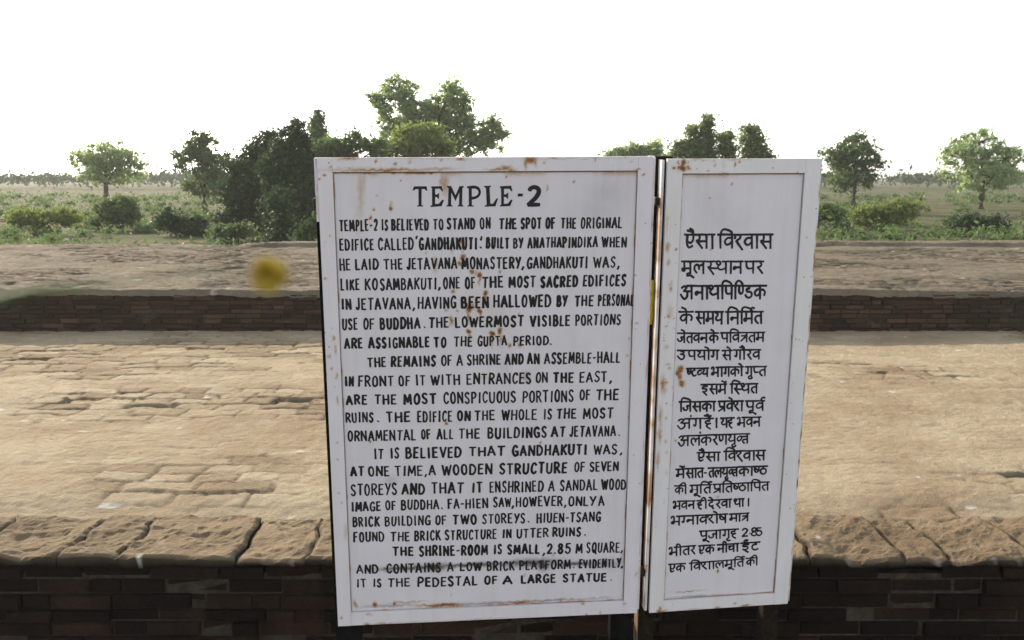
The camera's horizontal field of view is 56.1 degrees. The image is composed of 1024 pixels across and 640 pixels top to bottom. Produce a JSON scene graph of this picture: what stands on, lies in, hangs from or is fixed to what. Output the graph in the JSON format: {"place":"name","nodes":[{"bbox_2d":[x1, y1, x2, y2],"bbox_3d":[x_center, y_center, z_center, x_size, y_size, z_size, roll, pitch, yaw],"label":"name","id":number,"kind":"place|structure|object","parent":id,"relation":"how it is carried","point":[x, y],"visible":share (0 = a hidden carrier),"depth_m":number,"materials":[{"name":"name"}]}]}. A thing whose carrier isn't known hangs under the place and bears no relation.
{"place":"outdoors","nodes":[
{"label":"outdoors","id":0,"kind":"place"},
{"bbox_2d":[0,330,1023,523],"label":"paving","id":1,"kind":"structure","parent":0,"point":[907,426],"depth_m":4.98,"materials":[{"name":"stone"}]},
{"bbox_2d":[0,240,1023,298],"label":"paving","id":2,"kind":"structure","parent":0,"point":[963,269],"depth_m":9.86,"materials":[{"name":"beige stone"}]},
{"bbox_2d":[0,179,1023,244],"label":"ground","id":3,"kind":"structure","parent":0,"point":[940,210],"depth_m":59.53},
{"bbox_2d":[1,201,90,234],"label":"leafy bush","id":4,"kind":"object","parent":3,"relation":"on","point":[65,217],"visible":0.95,"depth_m":27.72,"materials":[{"name":"green plant"}]},
{"bbox_2d":[60,136,152,198],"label":"leafy tree","id":5,"kind":"object","parent":3,"relation":"on","point":[109,158],"visible":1,"depth_m":53.93,"materials":[{"name":"green plant"}]},
{"bbox_2d":[81,190,148,231],"bbox_3d":[-12.351,-3.326,29.882,2.108,1.438,1.845,0,8,0],"label":"leafy bush","id":6,"kind":"object","parent":3,"relation":"on","point":[121,209],"visible":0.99,"depth_m":29.66,"materials":[{"name":"green plant"}]},
{"bbox_2d":[0,256,289,303],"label":"flower plant","id":7,"kind":"object","parent":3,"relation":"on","point":[266,281],"visible":1,"depth_m":0.13,"materials":[{"name":"yellow plant"}]},
{"bbox_2d":[139,202,217,236],"bbox_3d":[-9.255,-2.764,26.868,1.979,1.345,1.564,0,8,0],"label":"leafy bush","id":8,"kind":"object","parent":3,"relation":"on","point":[192,226],"visible":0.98,"depth_m":26.71,"materials":[{"name":"green plant"}]},
{"bbox_2d":[151,127,241,212],"bbox_3d":[-12.533,-6.037,39.443,3.113,3.813,2.969,4,9,24],"label":"leafy tree","id":9,"kind":"object","parent":3,"relation":"on","point":[197,149],"visible":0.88,"depth_m":39.16,"materials":[{"name":"green plant"}]},
{"bbox_2d":[195,218,265,243],"bbox_3d":[-6.988,-2.125,23.952,1.597,0.830,1.152,-6,10,-36],"label":"leafy bush","id":10,"kind":"object","parent":3,"relation":"on","point":[238,230],"visible":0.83,"depth_m":23.81,"materials":[{"name":"green plant"}]},
{"bbox_2d":[203,127,286,232],"bbox_3d":[-7.751,-4.144,28.747,2.512,3.235,2.659,-7,11,-39],"label":"leafy tree","id":11,"kind":"object","parent":3,"relation":"on","point":[240,188],"visible":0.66,"depth_m":28.27,"materials":[{"name":"green plant"}]},
{"bbox_2d":[257,184,300,241],"bbox_3d":[-5.353,-2.391,22.403,1.186,1.655,1.026,0,8,0],"label":"leafy bush","id":12,"kind":"object","parent":3,"relation":"on","point":[279,206],"visible":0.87,"depth_m":22.29,"materials":[{"name":"green plant"}]},
{"bbox_2d":[250,114,324,231],"bbox_3d":[-6.134,-3.941,26.606,2.216,3.494,2.188,3,9,20],"label":"leafy tree","id":13,"kind":"object","parent":3,"relation":"on","point":[287,161],"visible":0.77,"depth_m":26.30,"materials":[{"name":"green plant"}]},
{"bbox_2d":[286,211,316,240],"bbox_3d":[-4.572,-1.924,21.413,0.991,1.049,0.764,0,8,0],"label":"leafy bush","id":14,"kind":"object","parent":3,"relation":"on","point":[309,227],"visible":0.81,"depth_m":21.37,"materials":[{"name":"green plant"}]},
{"bbox_2d":[306,108,333,149],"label":"conical tree","id":15,"kind":"object","parent":3,"relation":"on","point":[317,121],"visible":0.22,"depth_m":40.98,"materials":[{"name":"green plant"}]},
{"bbox_2d":[311,124,406,157],"bbox_3d":[-5.672,-5.030,33.655,3.811,3.562,2.672,4,9,23],"label":"leafy tree","id":16,"kind":"object","parent":3,"relation":"on","point":[336,147],"visible":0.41,"depth_m":33.07,"materials":[{"name":"green plant"}]},
{"bbox_2d":[378,118,462,156],"bbox_3d":[-3.587,-5.875,37.537,3.414,4.072,3.361,-7,11,-39],"label":"leafy tree","id":17,"kind":"object","parent":3,"relation":"on","point":[427,139],"visible":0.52,"depth_m":36.85,"materials":[{"name":"green plant"}]},
{"bbox_2d":[362,70,515,156],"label":"broadleaf tree","id":18,"kind":"object","parent":3,"relation":"on","point":[462,124],"visible":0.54,"depth_m":44.85,"materials":[{"name":"green plant"}]},
{"bbox_2d":[313,156,655,639],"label":"sign board","id":19,"kind":"object","parent":3,"relation":"on","point":[485,322],"visible":1,"depth_m":2.72,"materials":[{"name":"paint"}]},
{"bbox_2d":[0,513,1023,639],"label":"terrace wall","id":20,"kind":"structure","parent":3,"relation":"on","point":[185,577],"depth_m":3.29,"materials":[{"name":"brick"}]},
{"bbox_2d":[0,294,1023,331],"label":"terrace wall","id":21,"kind":"structure","parent":3,"relation":"on","point":[86,313],"depth_m":8.00,"materials":[{"name":"red brick"}]},
{"bbox_2d":[0,185,1023,245],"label":"undergrowth","id":22,"kind":"object","parent":3,"relation":"on","point":[47,236],"visible":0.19,"depth_m":27.69,"materials":[{"name":"green plant"}]},
{"bbox_2d":[0,165,1023,189],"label":"woodland","id":23,"kind":"object","parent":3,"relation":"on","point":[162,176],"visible":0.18,"depth_m":126.54,"materials":[{"name":"green plant"}]},
{"bbox_2d":[596,137,668,155],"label":"leafy tree","id":24,"kind":"object","parent":3,"relation":"on","point":[654,148],"visible":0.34,"depth_m":56.87,"materials":[{"name":"green plant"}]},
{"bbox_2d":[658,122,713,158],"bbox_3d":[6.695,-5.690,37.584,2.974,4.201,1.971,5,10,30],"label":"leafy tree","id":25,"kind":"object","parent":3,"relation":"on","point":[689,147],"visible":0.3,"depth_m":37.23,"materials":[{"name":"green plant"}]},
{"bbox_2d":[696,110,723,158],"bbox_3d":[7.690,-5.995,37.363,1.450,4.347,1.486,-4,9,-24],"label":"conical tree","id":26,"kind":"object","parent":3,"relation":"on","point":[706,130],"visible":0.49,"depth_m":37.16,"materials":[{"name":"green plant"}]},
{"bbox_2d":[708,127,741,158],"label":"leafy tree","id":27,"kind":"object","parent":3,"relation":"on","point":[728,149],"visible":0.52,"depth_m":37.27,"materials":[{"name":"green plant"}]},
{"bbox_2d":[633,155,821,639],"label":"sign board","id":28,"kind":"object","parent":3,"relation":"on","point":[733,255],"visible":1,"depth_m":2.82,"materials":[{"name":"paint"}]},
{"bbox_2d":[650,280,653,324],"bbox_3d":[0.403,-0.051,2.764,0.010,0.130,0.015,0,8,0],"label":"cloth strip","id":29,"kind":"object","parent":28,"relation":"attached to","point":[652,298],"visible":0.93,"depth_m":2.76,"materials":[{"name":"yellow fabric"}]},
{"bbox_2d":[726,120,778,158],"bbox_3d":[8.933,-5.470,35.657,2.137,3.846,1.782,-5,10,-29],"label":"leafy tree","id":30,"kind":"object","parent":3,"relation":"on","point":[751,141],"visible":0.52,"depth_m":35.17,"materials":[{"name":"green plant"}]},
{"bbox_2d":[817,200,856,233],"bbox_3d":[8.833,-2.951,28.009,2.280,1.091,1.617,0,8,0],"label":"leafy bush","id":31,"kind":"object","parent":3,"relation":"on","point":[837,213],"visible":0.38,"depth_m":27.71,"materials":[{"name":"green plant"}]},
{"bbox_2d":[811,127,891,210],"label":"leafy tree","id":32,"kind":"object","parent":3,"relation":"on","point":[839,160],"visible":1,"depth_m":43.33,"materials":[{"name":"green plant"}]},
{"bbox_2d":[846,193,929,229],"bbox_3d":[11.637,-3.314,29.850,2.646,1.266,1.827,0,8,0],"label":"leafy bush","id":33,"kind":"object","parent":3,"relation":"on","point":[898,211],"visible":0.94,"depth_m":29.61,"materials":[{"name":"green plant"}]},
{"bbox_2d":[925,126,1023,208],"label":"leafy tree","id":34,"kind":"object","parent":3,"relation":"on","point":[967,150],"visible":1,"depth_m":48.88,"materials":[{"name":"green plant"}]},
{"bbox_2d":[937,208,1016,237],"bbox_3d":[13.164,-2.628,26.927,2.266,1.053,1.522,0,8,0],"label":"leafy bush","id":35,"kind":"object","parent":3,"relation":"on","point":[997,220],"visible":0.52,"depth_m":26.61,"materials":[{"name":"green plant"}]},
{"bbox_2d":[0,0,1023,178],"label":"sky","id":36,"kind":"structure","parent":0,"point":[575,78],"materials":[{"name":"white"}]}
]}

